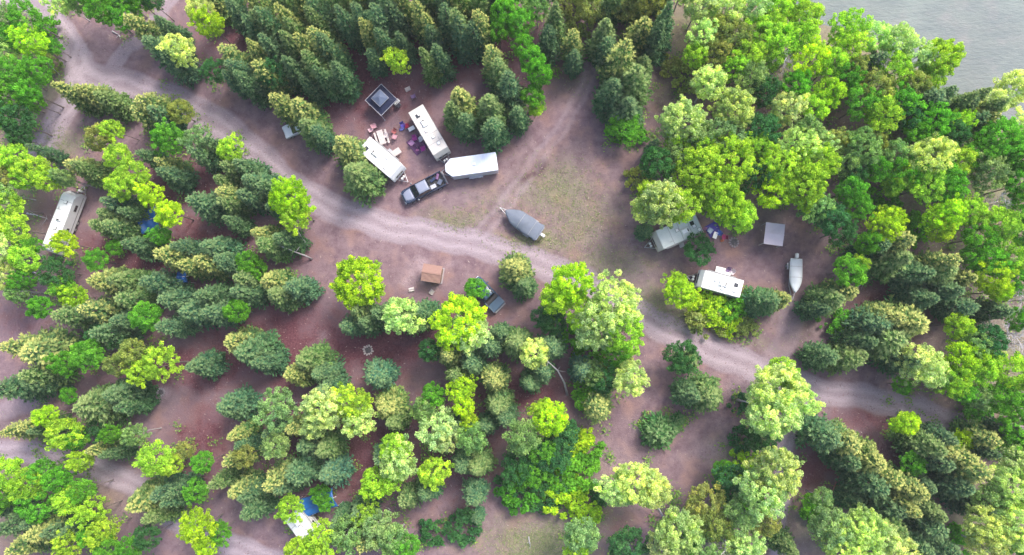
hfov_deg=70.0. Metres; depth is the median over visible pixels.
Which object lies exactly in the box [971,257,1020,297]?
poplar tree
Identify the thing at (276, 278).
spruce tree
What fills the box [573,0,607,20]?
poplar tree
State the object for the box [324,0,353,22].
spruce tree
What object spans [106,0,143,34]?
poplar tree
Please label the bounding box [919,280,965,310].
spruce tree
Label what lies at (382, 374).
spruce tree
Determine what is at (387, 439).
poplar tree
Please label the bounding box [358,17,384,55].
spruce tree
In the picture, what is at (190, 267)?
spruce tree
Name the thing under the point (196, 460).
poplar tree
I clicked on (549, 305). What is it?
poplar tree
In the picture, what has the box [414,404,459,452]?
poplar tree
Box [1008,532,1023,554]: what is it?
poplar tree
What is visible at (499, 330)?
spruce tree
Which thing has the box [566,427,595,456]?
shrub
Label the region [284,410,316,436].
spruce tree
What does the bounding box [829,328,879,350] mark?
spruce tree
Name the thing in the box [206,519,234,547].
poplar tree
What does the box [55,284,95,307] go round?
poplar tree
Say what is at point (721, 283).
travel trailer
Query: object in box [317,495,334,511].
poplar tree
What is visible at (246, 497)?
spruce tree
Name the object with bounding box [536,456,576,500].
shrub
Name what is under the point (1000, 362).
poplar tree
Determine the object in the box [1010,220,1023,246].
poplar tree
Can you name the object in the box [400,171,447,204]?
pickup truck
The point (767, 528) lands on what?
poplar tree
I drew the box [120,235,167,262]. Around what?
spruce tree
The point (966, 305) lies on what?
spruce tree
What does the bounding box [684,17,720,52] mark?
poplar tree
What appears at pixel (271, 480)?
spruce tree
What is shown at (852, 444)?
spruce tree
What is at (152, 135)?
poplar tree
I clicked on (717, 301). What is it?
shrub
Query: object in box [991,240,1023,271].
poplar tree
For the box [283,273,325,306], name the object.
spruce tree
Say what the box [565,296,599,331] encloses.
poplar tree
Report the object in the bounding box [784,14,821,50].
poplar tree
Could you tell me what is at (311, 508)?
tarpaulin
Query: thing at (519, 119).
spruce tree
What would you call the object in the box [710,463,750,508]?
leafy tree
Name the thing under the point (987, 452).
spruce tree
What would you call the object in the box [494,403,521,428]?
spruce tree
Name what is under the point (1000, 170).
poplar tree
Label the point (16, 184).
poplar tree
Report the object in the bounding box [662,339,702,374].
leafy tree
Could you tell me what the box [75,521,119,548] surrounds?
poplar tree
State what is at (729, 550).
poplar tree
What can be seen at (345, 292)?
poplar tree
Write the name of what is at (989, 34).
river
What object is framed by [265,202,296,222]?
spruce tree
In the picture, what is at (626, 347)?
poplar tree
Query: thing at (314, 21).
spruce tree
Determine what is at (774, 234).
shelter
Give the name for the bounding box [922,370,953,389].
poplar tree
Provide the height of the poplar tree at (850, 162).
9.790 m
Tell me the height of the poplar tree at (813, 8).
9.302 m
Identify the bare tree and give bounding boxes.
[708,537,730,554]
[768,47,795,77]
[867,51,893,79]
[964,191,1010,211]
[981,315,1023,355]
[984,288,1023,313]
[1006,331,1023,353]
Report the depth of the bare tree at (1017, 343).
85.10 m
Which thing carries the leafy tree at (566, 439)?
on the ground at (750, 256)
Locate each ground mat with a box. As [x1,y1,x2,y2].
[406,134,427,154]
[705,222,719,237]
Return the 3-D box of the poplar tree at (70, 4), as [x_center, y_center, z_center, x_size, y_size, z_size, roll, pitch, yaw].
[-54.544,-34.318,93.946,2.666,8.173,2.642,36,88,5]
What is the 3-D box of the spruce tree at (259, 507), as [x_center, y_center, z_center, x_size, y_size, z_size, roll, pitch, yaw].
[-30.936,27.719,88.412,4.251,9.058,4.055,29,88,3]
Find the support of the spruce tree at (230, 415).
on the ground at (750, 256)
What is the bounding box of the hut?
[421,263,444,283]
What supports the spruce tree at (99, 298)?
on the ground at (750, 256)
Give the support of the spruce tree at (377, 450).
on the ground at (750, 256)
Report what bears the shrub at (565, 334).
on the ground at (750, 256)
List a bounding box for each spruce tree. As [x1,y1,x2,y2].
[0,326,52,360]
[0,369,53,404]
[0,415,44,441]
[0,499,40,518]
[0,500,42,538]
[4,534,52,554]
[16,409,71,434]
[17,323,93,373]
[17,362,84,390]
[18,501,70,530]
[20,372,75,396]
[22,503,82,544]
[25,143,69,168]
[25,414,71,435]
[39,513,71,538]
[50,297,98,330]
[51,81,107,118]
[55,511,106,539]
[63,156,112,190]
[69,160,113,189]
[71,380,132,427]
[74,83,117,115]
[75,295,124,322]
[76,295,128,323]
[84,433,135,459]
[86,264,128,297]
[87,215,121,240]
[87,320,146,349]
[92,89,138,123]
[96,207,132,229]
[98,438,138,460]
[99,195,141,218]
[99,217,146,239]
[101,373,159,406]
[106,268,161,299]
[109,308,156,334]
[112,393,161,415]
[113,286,160,310]
[117,202,156,223]
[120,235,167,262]
[123,13,164,50]
[125,472,169,513]
[127,475,168,502]
[130,104,159,137]
[133,91,179,116]
[134,148,176,169]
[138,266,189,298]
[140,504,184,524]
[141,34,197,75]
[146,104,187,133]
[148,471,199,502]
[152,239,199,277]
[153,15,195,51]
[153,156,194,174]
[154,314,202,338]
[155,165,200,195]
[156,281,197,314]
[159,49,204,89]
[159,485,196,507]
[164,471,203,499]
[169,236,206,256]
[174,257,213,283]
[178,298,220,330]
[184,347,232,380]
[185,189,228,228]
[187,144,222,174]
[193,253,235,282]
[193,278,234,305]
[199,234,247,271]
[200,297,245,329]
[203,136,236,158]
[207,466,245,489]
[208,0,233,28]
[212,251,249,276]
[213,174,248,189]
[215,183,244,210]
[216,42,254,71]
[216,194,257,218]
[216,382,263,421]
[219,158,245,185]
[221,69,247,99]
[221,445,262,467]
[222,214,257,238]
[222,399,257,421]
[223,58,262,95]
[223,325,265,359]
[224,0,255,40]
[226,418,263,442]
[227,467,266,501]
[229,0,248,10]
[229,282,268,309]
[232,157,274,177]
[232,266,267,288]
[233,69,275,110]
[233,328,288,374]
[233,429,262,449]
[235,185,269,216]
[237,473,269,503]
[239,491,280,521]
[240,170,281,201]
[241,13,263,46]
[243,0,278,19]
[246,37,273,63]
[248,9,284,53]
[250,58,298,98]
[250,224,284,254]
[250,348,290,375]
[253,5,285,45]
[255,232,293,263]
[256,178,295,199]
[257,32,287,72]
[260,267,298,292]
[261,417,291,441]
[262,452,303,496]
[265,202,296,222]
[267,284,305,313]
[268,91,298,127]
[270,0,301,19]
[272,228,312,258]
[272,470,311,495]
[273,1,308,33]
[277,29,314,64]
[280,55,317,98]
[282,16,311,44]
[282,363,316,388]
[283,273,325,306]
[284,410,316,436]
[284,451,327,487]
[289,96,332,132]
[292,31,320,59]
[293,0,323,25]
[295,339,339,371]
[296,429,327,454]
[298,74,329,108]
[298,117,334,154]
[300,48,332,88]
[303,5,345,45]
[304,0,342,45]
[306,25,353,67]
[308,122,336,156]
[311,354,347,382]
[312,0,332,13]
[312,64,349,103]
[315,428,350,460]
[316,32,357,72]
[316,374,351,406]
[318,451,356,488]
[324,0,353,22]
[329,501,352,528]
[330,60,363,104]
[332,134,370,171]
[333,3,364,55]
[339,313,366,339]
[339,525,360,551]
[343,161,388,207]
[346,0,368,11]
[349,298,377,321]
[349,489,382,520]
[350,1,373,42]
[355,519,386,554]
[357,310,384,338]
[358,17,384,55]
[362,356,400,391]
[364,47,389,80]
[365,0,382,16]
[365,2,396,39]
[370,301,397,330]
[373,27,400,64]
[373,437,396,466]
[374,383,412,420]
[379,0,411,39]
[384,0,416,41]
[384,408,413,431]
[393,0,415,32]
[394,31,420,69]
[397,478,422,508]
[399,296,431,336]
[410,0,438,47]
[414,296,441,328]
[415,470,444,501]
[417,0,438,26]
[418,46,446,88]
[419,12,444,55]
[424,23,451,58]
[429,43,458,84]
[432,0,456,22]
[435,2,455,54]
[435,342,465,368]
[442,100,474,137]
[443,85,479,125]
[444,361,474,389]
[445,7,472,59]
[447,0,472,23]
[447,410,472,432]
[449,14,481,68]
[450,446,474,474]
[451,112,480,146]
[459,349,489,376]
[461,476,491,506]
[464,19,490,62]
[466,0,492,27]
[467,443,498,476]
[471,8,500,55]
[471,504,487,524]
[473,93,513,139]
[475,327,504,358]
[476,359,511,392]
[478,116,512,155]
[478,411,499,435]
[480,44,508,81]
[483,56,515,95]
[484,387,520,415]
[487,0,504,16]
[490,321,510,341]
[492,69,526,109]
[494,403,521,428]
[497,250,535,290]
[499,325,534,363]
[505,105,533,138]
[506,275,538,303]
[519,367,546,394]
[528,358,556,384]
[537,23,562,68]
[537,331,568,361]
[541,0,567,50]
[559,28,585,63]
[561,48,584,79]
[566,352,594,383]
[581,17,617,64]
[581,390,614,425]
[589,36,616,71]
[591,75,625,124]
[595,0,623,31]
[596,38,636,86]
[598,47,621,83]
[600,95,644,141]
[617,15,651,60]
[619,0,645,27]
[619,61,653,110]
[632,27,648,59]
[633,222,654,241]
[635,18,665,66]
[636,54,653,83]
[642,138,659,161]
[644,0,673,16]
[650,1,674,61]
[668,375,700,407]
[672,350,698,373]
[679,368,723,415]
[741,284,781,318]
[743,302,761,319]
[763,287,791,316]
[763,525,799,554]
[791,295,831,320]
[793,413,843,456]
[794,339,839,374]
[802,282,845,317]
[814,417,862,459]
[815,448,861,471]
[818,276,859,305]
[825,342,865,376]
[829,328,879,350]
[831,338,868,369]
[833,484,865,511]
[834,465,891,500]
[838,430,886,473]
[841,237,891,260]
[841,303,893,337]
[845,49,888,83]
[850,300,907,338]
[850,323,910,362]
[853,226,916,255]
[856,490,909,521]
[863,248,913,286]
[866,346,922,379]
[867,460,904,490]
[869,483,923,518]
[877,294,930,346]
[882,514,908,538]
[883,284,939,312]
[885,517,935,554]
[886,422,948,459]
[887,259,936,291]
[887,461,930,503]
[889,88,939,120]
[890,86,946,121]
[894,462,937,494]
[898,451,956,473]
[898,503,949,540]
[904,441,962,462]
[908,255,958,289]
[910,498,948,524]
[912,247,963,276]
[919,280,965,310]
[920,421,959,445]
[922,439,979,470]
[923,530,961,554]
[925,470,975,500]
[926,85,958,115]
[926,91,979,129]
[928,296,981,323]
[932,96,980,130]
[939,489,998,516]
[946,109,991,142]
[947,415,1003,450]
[947,451,995,484]
[948,268,978,286]
[949,87,992,111]
[959,431,1002,460]
[964,110,1001,141]
[966,295,1015,325]
[973,97,1010,136]
[978,415,1023,440]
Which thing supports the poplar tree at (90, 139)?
on the ground at (750, 256)
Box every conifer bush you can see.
[638,409,673,450]
[668,416,681,437]
[670,410,686,425]
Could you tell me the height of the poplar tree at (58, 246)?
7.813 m
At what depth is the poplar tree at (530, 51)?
87.27 m
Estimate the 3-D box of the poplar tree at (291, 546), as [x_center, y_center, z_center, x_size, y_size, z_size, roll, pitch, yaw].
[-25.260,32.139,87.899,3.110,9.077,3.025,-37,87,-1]
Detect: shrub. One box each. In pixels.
[37,15,60,38]
[38,50,62,73]
[418,518,451,546]
[441,507,482,548]
[492,459,543,504]
[492,480,545,515]
[522,473,567,514]
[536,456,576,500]
[543,469,589,520]
[554,0,590,22]
[555,452,600,491]
[556,323,591,350]
[563,1,596,38]
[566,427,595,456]
[571,343,608,375]
[571,378,597,413]
[571,432,605,467]
[576,500,602,526]
[589,484,609,506]
[596,347,635,378]
[604,124,623,144]
[623,123,649,146]
[623,165,651,191]
[659,53,684,78]
[671,61,709,94]
[684,301,726,339]
[696,290,729,327]
[709,306,742,339]
[718,295,747,332]
[726,392,750,414]
[727,424,757,453]
[729,448,758,476]
[731,481,764,513]
[736,315,759,337]
[798,499,821,524]
[814,307,849,332]
[830,317,854,341]
[867,182,903,215]
[903,215,927,250]
[904,209,929,242]
[946,521,969,554]
[960,392,994,421]
[991,423,1019,454]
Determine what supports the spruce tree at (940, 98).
on the ground at (750, 256)
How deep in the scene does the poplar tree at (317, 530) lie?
84.28 m
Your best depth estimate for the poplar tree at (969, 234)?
83.45 m
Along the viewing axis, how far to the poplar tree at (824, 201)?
84.28 m
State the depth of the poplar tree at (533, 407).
85.25 m
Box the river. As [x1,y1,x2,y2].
[780,0,1023,124]
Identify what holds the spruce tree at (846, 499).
on the ground at (750, 256)
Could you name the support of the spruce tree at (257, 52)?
on the ground at (750, 256)
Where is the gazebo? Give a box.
[365,84,399,120]
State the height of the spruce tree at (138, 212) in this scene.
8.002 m
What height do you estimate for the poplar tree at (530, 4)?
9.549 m
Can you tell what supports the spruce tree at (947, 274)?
on the ground at (750, 256)
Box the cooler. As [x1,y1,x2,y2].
[408,125,414,131]
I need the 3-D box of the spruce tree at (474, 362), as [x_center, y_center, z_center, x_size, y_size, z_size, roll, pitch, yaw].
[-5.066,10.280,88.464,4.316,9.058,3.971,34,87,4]
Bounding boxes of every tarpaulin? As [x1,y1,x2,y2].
[136,207,160,234]
[175,271,192,283]
[298,485,341,515]
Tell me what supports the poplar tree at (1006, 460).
on the ground at (750, 256)
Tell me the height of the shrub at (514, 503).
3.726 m
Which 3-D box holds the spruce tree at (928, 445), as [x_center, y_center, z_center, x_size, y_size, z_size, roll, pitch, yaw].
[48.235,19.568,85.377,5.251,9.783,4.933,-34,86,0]
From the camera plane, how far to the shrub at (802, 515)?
88.81 m
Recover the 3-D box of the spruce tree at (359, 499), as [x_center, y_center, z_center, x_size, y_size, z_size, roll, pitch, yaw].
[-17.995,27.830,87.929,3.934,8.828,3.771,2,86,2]
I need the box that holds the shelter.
[759,222,784,247]
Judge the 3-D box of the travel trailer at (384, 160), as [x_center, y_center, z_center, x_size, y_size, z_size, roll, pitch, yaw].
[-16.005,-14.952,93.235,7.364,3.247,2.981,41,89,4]
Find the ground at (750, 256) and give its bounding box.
[0,0,1023,554]
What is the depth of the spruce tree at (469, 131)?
90.50 m
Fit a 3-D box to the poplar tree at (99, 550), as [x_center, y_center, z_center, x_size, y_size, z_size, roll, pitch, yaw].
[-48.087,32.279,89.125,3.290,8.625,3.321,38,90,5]
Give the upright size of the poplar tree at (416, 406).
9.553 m
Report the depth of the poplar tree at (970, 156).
83.81 m
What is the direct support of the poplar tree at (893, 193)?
on the ground at (750, 256)
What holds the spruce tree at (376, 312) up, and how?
on the ground at (750, 256)
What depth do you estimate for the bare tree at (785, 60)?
86.92 m
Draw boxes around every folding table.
[391,147,401,156]
[715,266,725,273]
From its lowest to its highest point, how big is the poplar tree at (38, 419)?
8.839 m
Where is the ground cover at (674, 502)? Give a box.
[0,0,1023,554]
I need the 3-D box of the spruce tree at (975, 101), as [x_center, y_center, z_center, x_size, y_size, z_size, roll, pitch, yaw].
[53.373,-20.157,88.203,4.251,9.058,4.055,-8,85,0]
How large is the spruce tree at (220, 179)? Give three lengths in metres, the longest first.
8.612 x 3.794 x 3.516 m
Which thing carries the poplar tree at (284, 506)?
on the ground at (750, 256)
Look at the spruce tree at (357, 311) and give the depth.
87.51 m
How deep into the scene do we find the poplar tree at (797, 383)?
80.63 m
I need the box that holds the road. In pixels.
[0,0,1023,554]
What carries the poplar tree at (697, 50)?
on the ground at (750, 256)
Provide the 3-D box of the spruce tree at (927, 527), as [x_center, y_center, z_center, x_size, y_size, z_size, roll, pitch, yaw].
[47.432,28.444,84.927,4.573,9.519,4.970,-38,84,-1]
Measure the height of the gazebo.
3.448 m
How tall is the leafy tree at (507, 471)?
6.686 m
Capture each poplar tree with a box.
[0,0,27,30]
[0,22,32,53]
[0,39,37,68]
[0,54,47,90]
[0,75,44,112]
[0,104,36,128]
[0,143,35,170]
[0,165,34,191]
[0,180,35,204]
[0,187,43,220]
[0,211,45,245]
[0,229,42,262]
[0,260,39,289]
[0,456,43,492]
[0,478,19,514]
[3,286,46,303]
[4,23,66,61]
[4,269,38,292]
[5,0,60,37]
[6,77,64,107]
[6,243,42,274]
[7,167,54,189]
[7,467,51,501]
[10,153,50,184]
[13,490,63,525]
[14,53,58,86]
[17,92,60,114]
[18,237,49,253]
[21,457,61,484]
[25,295,65,319]
[29,163,78,191]
[30,404,71,427]
[38,0,89,21]
[39,464,92,493]
[42,350,86,378]
[43,417,96,451]
[44,275,80,299]
[45,37,71,57]
[45,229,89,258]
[47,168,88,186]
[49,528,81,554]
[50,485,99,515]
[53,169,95,187]
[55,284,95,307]
[59,387,85,404]
[62,450,96,472]
[63,0,103,21]
[64,426,96,450]
[65,478,113,504]
[65,495,122,530]
[69,337,116,373]
[74,0,101,4]
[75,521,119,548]
[81,247,115,271]
[82,122,114,151]
[82,517,131,551]
[83,0,132,34]
[91,534,132,554]
[95,119,139,144]
[95,424,121,443]
[101,356,127,377]
[102,142,149,170]
[102,171,143,202]
[105,238,127,255]
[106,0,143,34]
[111,155,160,194]
[111,337,146,368]
[114,533,149,554]
[119,422,161,446]
[120,0,155,15]
[121,358,167,388]
[127,300,176,333]
[131,439,176,476]
[132,179,168,212]
[135,341,188,383]
[143,224,177,245]
[149,127,173,146]
[150,117,185,157]
[153,199,193,227]
[155,33,204,67]
[155,454,193,476]
[165,98,194,123]
[172,441,197,460]
[176,123,216,156]
[176,504,222,548]
[180,476,210,505]
[184,0,221,30]
[187,3,231,43]
[188,451,224,474]
[193,535,222,554]
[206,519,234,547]
[216,132,245,160]
[222,299,254,322]
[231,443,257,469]
[235,249,260,273]
[248,259,267,281]
[252,386,301,432]
[259,428,292,459]
[267,175,316,220]
[274,492,306,523]
[275,201,314,236]
[283,535,312,554]
[297,535,325,554]
[298,382,347,430]
[298,412,325,439]
[307,517,344,554]
[308,484,330,504]
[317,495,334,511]
[328,255,385,309]
[328,512,373,554]
[331,381,373,419]
[341,400,378,439]
[351,498,379,527]
[358,465,393,500]
[360,507,398,551]
[377,522,410,554]
[378,433,417,480]
[379,432,411,463]
[379,472,402,495]
[380,46,410,74]
[381,297,426,334]
[389,530,420,554]
[409,396,437,424]
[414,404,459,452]
[416,456,453,491]
[421,381,445,407]
[427,291,487,351]
[428,424,458,453]
[445,374,478,406]
[447,310,493,356]
[451,396,474,417]
[455,421,487,455]
[459,413,478,430]
[464,278,489,298]
[488,18,508,48]
[490,0,520,29]
[501,418,541,457]
[505,6,537,37]
[510,32,534,57]
[512,455,547,488]
[519,44,546,73]
[519,337,549,369]
[520,82,545,108]
[521,56,552,90]
[523,0,550,27]
[526,397,554,421]
[528,101,543,116]
[528,434,555,464]
[532,398,569,436]
[538,299,565,327]
[539,282,572,314]
[549,261,595,306]
[562,538,588,554]
[563,516,601,554]
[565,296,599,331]
[571,298,625,351]
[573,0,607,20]
[579,355,608,386]
[585,269,643,331]
[593,473,634,506]
[600,345,630,368]
[602,309,644,356]
[605,114,640,143]
[611,0,639,20]
[612,359,650,396]
[612,461,666,508]
[630,195,656,223]
[636,0,671,18]
[636,179,668,212]
[637,472,672,509]
[639,177,687,229]
[646,530,680,554]
[648,505,704,554]
[654,94,707,145]
[660,143,687,175]
[660,272,701,309]
[662,187,702,223]
[663,129,688,151]
[670,269,688,288]
[671,142,726,201]
[674,0,689,10]
[677,531,696,554]
[680,39,709,73]
[680,290,701,311]
[682,0,717,29]
[682,481,725,524]
[683,133,718,163]
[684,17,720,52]
[685,122,718,160]
[687,172,734,217]
[688,529,723,554]
[689,63,728,103]
[700,32,734,67]
[700,115,747,153]
[700,509,734,541]
[701,178,750,227]
[705,13,738,43]
[707,85,756,132]
[709,0,746,20]
[710,131,758,185]
[711,459,737,483]
[717,536,752,554]
[719,18,756,58]
[720,492,760,530]
[721,49,754,83]
[721,200,758,233]
[725,524,767,554]
[731,467,787,521]
[732,38,767,73]
[733,59,769,93]
[739,131,773,161]
[740,0,773,24]
[740,386,803,439]
[742,445,804,499]
[745,14,781,59]
[745,362,810,412]
[750,511,782,537]
[751,175,791,208]
[753,8,786,40]
[755,142,801,184]
[760,0,794,22]
[760,22,801,62]
[763,46,786,72]
[765,91,810,127]
[768,161,795,191]
[768,356,800,387]
[772,0,807,19]
[772,126,824,166]
[776,163,828,213]
[777,68,812,100]
[782,387,825,417]
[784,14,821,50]
[786,34,833,78]
[788,0,825,32]
[792,113,824,143]
[793,92,830,123]
[793,141,842,184]
[796,192,837,224]
[798,492,821,516]
[806,486,833,508]
[807,506,862,550]
[810,76,847,109]
[810,129,844,155]
[812,46,849,80]
[817,519,869,554]
[821,126,849,151]
[824,7,873,47]
[827,252,867,286]
[828,26,873,60]
[828,147,861,180]
[829,173,870,206]
[831,61,867,94]
[835,502,891,551]
[836,253,871,273]
[837,126,882,166]
[839,83,883,121]
[840,53,869,80]
[841,190,875,219]
[844,229,882,254]
[848,533,885,554]
[857,94,905,133]
[858,130,888,150]
[858,204,906,242]
[859,66,896,100]
[860,19,895,53]
[860,520,903,554]
[863,155,893,182]
[871,47,914,85]
[871,205,909,226]
[877,159,917,189]
[877,172,910,196]
[878,21,919,60]
[880,137,911,164]
[883,81,924,119]
[883,418,905,432]
[885,537,924,554]
[887,155,929,192]
[888,375,913,395]
[888,411,921,436]
[890,37,938,74]
[893,450,928,476]
[894,342,937,385]
[898,70,932,99]
[899,169,946,204]
[902,116,932,144]
[905,131,960,177]
[908,349,950,388]
[912,100,961,138]
[914,37,966,75]
[916,161,968,194]
[917,59,950,89]
[917,192,969,234]
[922,217,956,242]
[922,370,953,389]
[924,171,970,201]
[929,312,976,339]
[930,365,973,398]
[939,339,991,380]
[942,380,981,404]
[943,192,989,227]
[944,331,993,358]
[946,145,978,177]
[947,107,978,134]
[949,217,1003,256]
[952,359,998,387]
[953,427,978,450]
[955,502,1017,551]
[958,243,988,271]
[959,243,1014,277]
[961,134,1004,170]
[961,524,1010,554]
[963,346,1003,379]
[963,384,996,411]
[967,150,1015,198]
[969,483,1013,516]
[970,281,1016,304]
[971,115,1023,163]
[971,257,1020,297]
[975,205,1023,244]
[976,88,1014,117]
[978,136,1023,175]
[981,380,1023,415]
[982,462,1023,505]
[984,168,1023,196]
[984,351,1023,390]
[984,492,1023,552]
[989,410,1023,449]
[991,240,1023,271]
[991,306,1023,331]
[992,69,1023,107]
[993,439,1023,482]
[995,376,1023,418]
[999,185,1023,220]
[1002,105,1023,138]
[1002,436,1023,464]
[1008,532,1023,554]
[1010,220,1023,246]
[1010,268,1023,295]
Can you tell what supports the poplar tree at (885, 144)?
on the ground at (750, 256)
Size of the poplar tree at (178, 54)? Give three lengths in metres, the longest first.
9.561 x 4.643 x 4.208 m
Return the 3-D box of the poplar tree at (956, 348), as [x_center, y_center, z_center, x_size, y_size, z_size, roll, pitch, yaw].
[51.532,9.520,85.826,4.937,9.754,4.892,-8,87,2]
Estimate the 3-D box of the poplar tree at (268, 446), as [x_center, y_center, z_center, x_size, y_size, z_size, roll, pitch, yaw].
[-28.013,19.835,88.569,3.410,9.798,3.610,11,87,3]
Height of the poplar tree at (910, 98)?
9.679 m
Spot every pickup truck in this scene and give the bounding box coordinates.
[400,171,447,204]
[469,276,505,312]
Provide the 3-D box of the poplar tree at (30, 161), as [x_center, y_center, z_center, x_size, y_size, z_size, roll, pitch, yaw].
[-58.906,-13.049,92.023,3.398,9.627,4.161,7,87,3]
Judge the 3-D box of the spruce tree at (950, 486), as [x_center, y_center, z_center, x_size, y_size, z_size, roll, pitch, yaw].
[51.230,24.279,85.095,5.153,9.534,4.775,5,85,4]
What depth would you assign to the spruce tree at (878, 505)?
83.52 m
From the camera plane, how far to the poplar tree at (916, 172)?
84.14 m
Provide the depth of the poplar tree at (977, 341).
82.43 m
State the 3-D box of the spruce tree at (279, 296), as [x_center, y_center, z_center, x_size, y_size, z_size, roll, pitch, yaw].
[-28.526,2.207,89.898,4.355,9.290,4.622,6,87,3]
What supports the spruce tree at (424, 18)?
on the ground at (750, 256)
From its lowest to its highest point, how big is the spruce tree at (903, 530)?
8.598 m
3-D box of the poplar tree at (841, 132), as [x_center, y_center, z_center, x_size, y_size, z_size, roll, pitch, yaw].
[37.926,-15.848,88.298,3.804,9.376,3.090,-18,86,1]
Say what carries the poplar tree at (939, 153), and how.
on the ground at (750, 256)
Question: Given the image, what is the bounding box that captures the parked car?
[282,123,300,138]
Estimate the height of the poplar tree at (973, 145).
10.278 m
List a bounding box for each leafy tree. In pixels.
[0,100,52,138]
[4,128,54,148]
[37,254,81,285]
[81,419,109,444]
[83,321,117,350]
[109,0,147,17]
[132,523,172,551]
[142,0,174,20]
[198,56,226,84]
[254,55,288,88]
[417,338,441,361]
[501,449,533,489]
[529,306,555,328]
[536,432,575,473]
[539,309,567,335]
[549,418,580,448]
[590,359,615,393]
[606,524,654,554]
[639,146,682,179]
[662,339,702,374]
[682,231,716,266]
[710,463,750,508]
[738,159,771,192]
[742,111,782,146]
[746,427,781,453]
[750,75,782,108]
[808,201,851,235]
[820,218,858,247]
[831,160,868,188]
[887,103,924,129]
[942,117,971,146]
[969,322,1010,360]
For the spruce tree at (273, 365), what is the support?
on the ground at (750, 256)
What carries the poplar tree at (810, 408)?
on the ground at (750, 256)
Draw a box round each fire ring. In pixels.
[156,388,164,396]
[362,345,373,355]
[728,237,738,247]
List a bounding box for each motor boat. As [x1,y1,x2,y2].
[505,209,544,240]
[789,253,802,292]
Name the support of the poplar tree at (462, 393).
on the ground at (750, 256)
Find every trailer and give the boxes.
[42,186,86,256]
[286,508,319,537]
[360,137,408,182]
[408,104,450,163]
[441,152,498,179]
[644,214,702,251]
[687,270,743,297]
[785,261,794,300]
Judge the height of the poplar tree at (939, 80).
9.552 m
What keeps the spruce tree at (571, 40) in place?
on the ground at (750, 256)
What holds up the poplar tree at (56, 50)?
on the ground at (750, 256)
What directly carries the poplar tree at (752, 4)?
on the ground at (750, 256)
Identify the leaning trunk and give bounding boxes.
[21,290,47,294]
[282,246,312,259]
[547,361,567,395]
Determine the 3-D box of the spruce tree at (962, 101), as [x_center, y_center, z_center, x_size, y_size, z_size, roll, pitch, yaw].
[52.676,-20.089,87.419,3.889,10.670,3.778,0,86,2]
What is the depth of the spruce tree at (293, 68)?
89.97 m
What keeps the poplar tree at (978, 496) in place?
on the ground at (750, 256)
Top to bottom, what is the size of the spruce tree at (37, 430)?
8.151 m
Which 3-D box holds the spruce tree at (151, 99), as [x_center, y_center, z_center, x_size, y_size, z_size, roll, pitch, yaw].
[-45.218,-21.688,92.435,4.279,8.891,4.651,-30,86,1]
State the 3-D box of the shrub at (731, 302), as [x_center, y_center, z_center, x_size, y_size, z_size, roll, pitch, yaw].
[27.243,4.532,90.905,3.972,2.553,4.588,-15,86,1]
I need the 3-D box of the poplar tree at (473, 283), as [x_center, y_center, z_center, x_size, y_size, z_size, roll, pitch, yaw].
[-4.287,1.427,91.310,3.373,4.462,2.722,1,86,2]
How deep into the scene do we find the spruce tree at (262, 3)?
92.71 m
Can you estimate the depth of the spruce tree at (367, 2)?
90.20 m
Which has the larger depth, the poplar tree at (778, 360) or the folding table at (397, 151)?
the folding table at (397, 151)
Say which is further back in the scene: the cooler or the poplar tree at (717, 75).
the cooler
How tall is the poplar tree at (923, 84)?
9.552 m
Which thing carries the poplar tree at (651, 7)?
on the ground at (750, 256)
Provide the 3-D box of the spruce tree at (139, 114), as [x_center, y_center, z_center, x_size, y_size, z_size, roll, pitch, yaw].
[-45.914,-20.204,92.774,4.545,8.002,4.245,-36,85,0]
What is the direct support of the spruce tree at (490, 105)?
on the ground at (750, 256)
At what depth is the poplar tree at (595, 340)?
82.44 m
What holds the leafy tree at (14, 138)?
on the ground at (750, 256)
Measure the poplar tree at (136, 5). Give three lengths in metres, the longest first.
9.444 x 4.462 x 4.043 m
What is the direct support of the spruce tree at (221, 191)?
on the ground at (750, 256)
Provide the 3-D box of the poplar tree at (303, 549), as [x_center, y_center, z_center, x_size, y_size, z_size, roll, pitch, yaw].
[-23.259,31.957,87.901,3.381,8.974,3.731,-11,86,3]
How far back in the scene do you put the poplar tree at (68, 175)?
90.10 m
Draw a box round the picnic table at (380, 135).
[373,129,389,144]
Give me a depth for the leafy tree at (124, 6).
90.10 m
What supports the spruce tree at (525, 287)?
on the ground at (750, 256)
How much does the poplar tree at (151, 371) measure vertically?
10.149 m
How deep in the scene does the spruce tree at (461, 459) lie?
87.11 m
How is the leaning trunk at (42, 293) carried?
on the ground at (750, 256)
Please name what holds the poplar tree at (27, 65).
on the ground at (750, 256)
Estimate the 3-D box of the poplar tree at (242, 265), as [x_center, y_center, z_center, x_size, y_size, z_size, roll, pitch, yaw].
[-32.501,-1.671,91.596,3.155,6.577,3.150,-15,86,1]
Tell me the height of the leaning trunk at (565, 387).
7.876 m
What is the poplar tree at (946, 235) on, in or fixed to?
on the ground at (750, 256)
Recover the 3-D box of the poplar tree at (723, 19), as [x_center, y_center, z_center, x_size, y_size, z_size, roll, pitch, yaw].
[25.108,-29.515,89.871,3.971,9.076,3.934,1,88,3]
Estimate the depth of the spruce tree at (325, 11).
89.31 m
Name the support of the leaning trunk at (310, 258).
on the ground at (750, 256)
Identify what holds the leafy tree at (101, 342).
on the ground at (750, 256)
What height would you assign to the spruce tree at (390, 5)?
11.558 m
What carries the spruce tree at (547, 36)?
on the ground at (750, 256)
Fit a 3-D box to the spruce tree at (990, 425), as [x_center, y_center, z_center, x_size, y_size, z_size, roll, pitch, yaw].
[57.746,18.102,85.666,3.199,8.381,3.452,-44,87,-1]

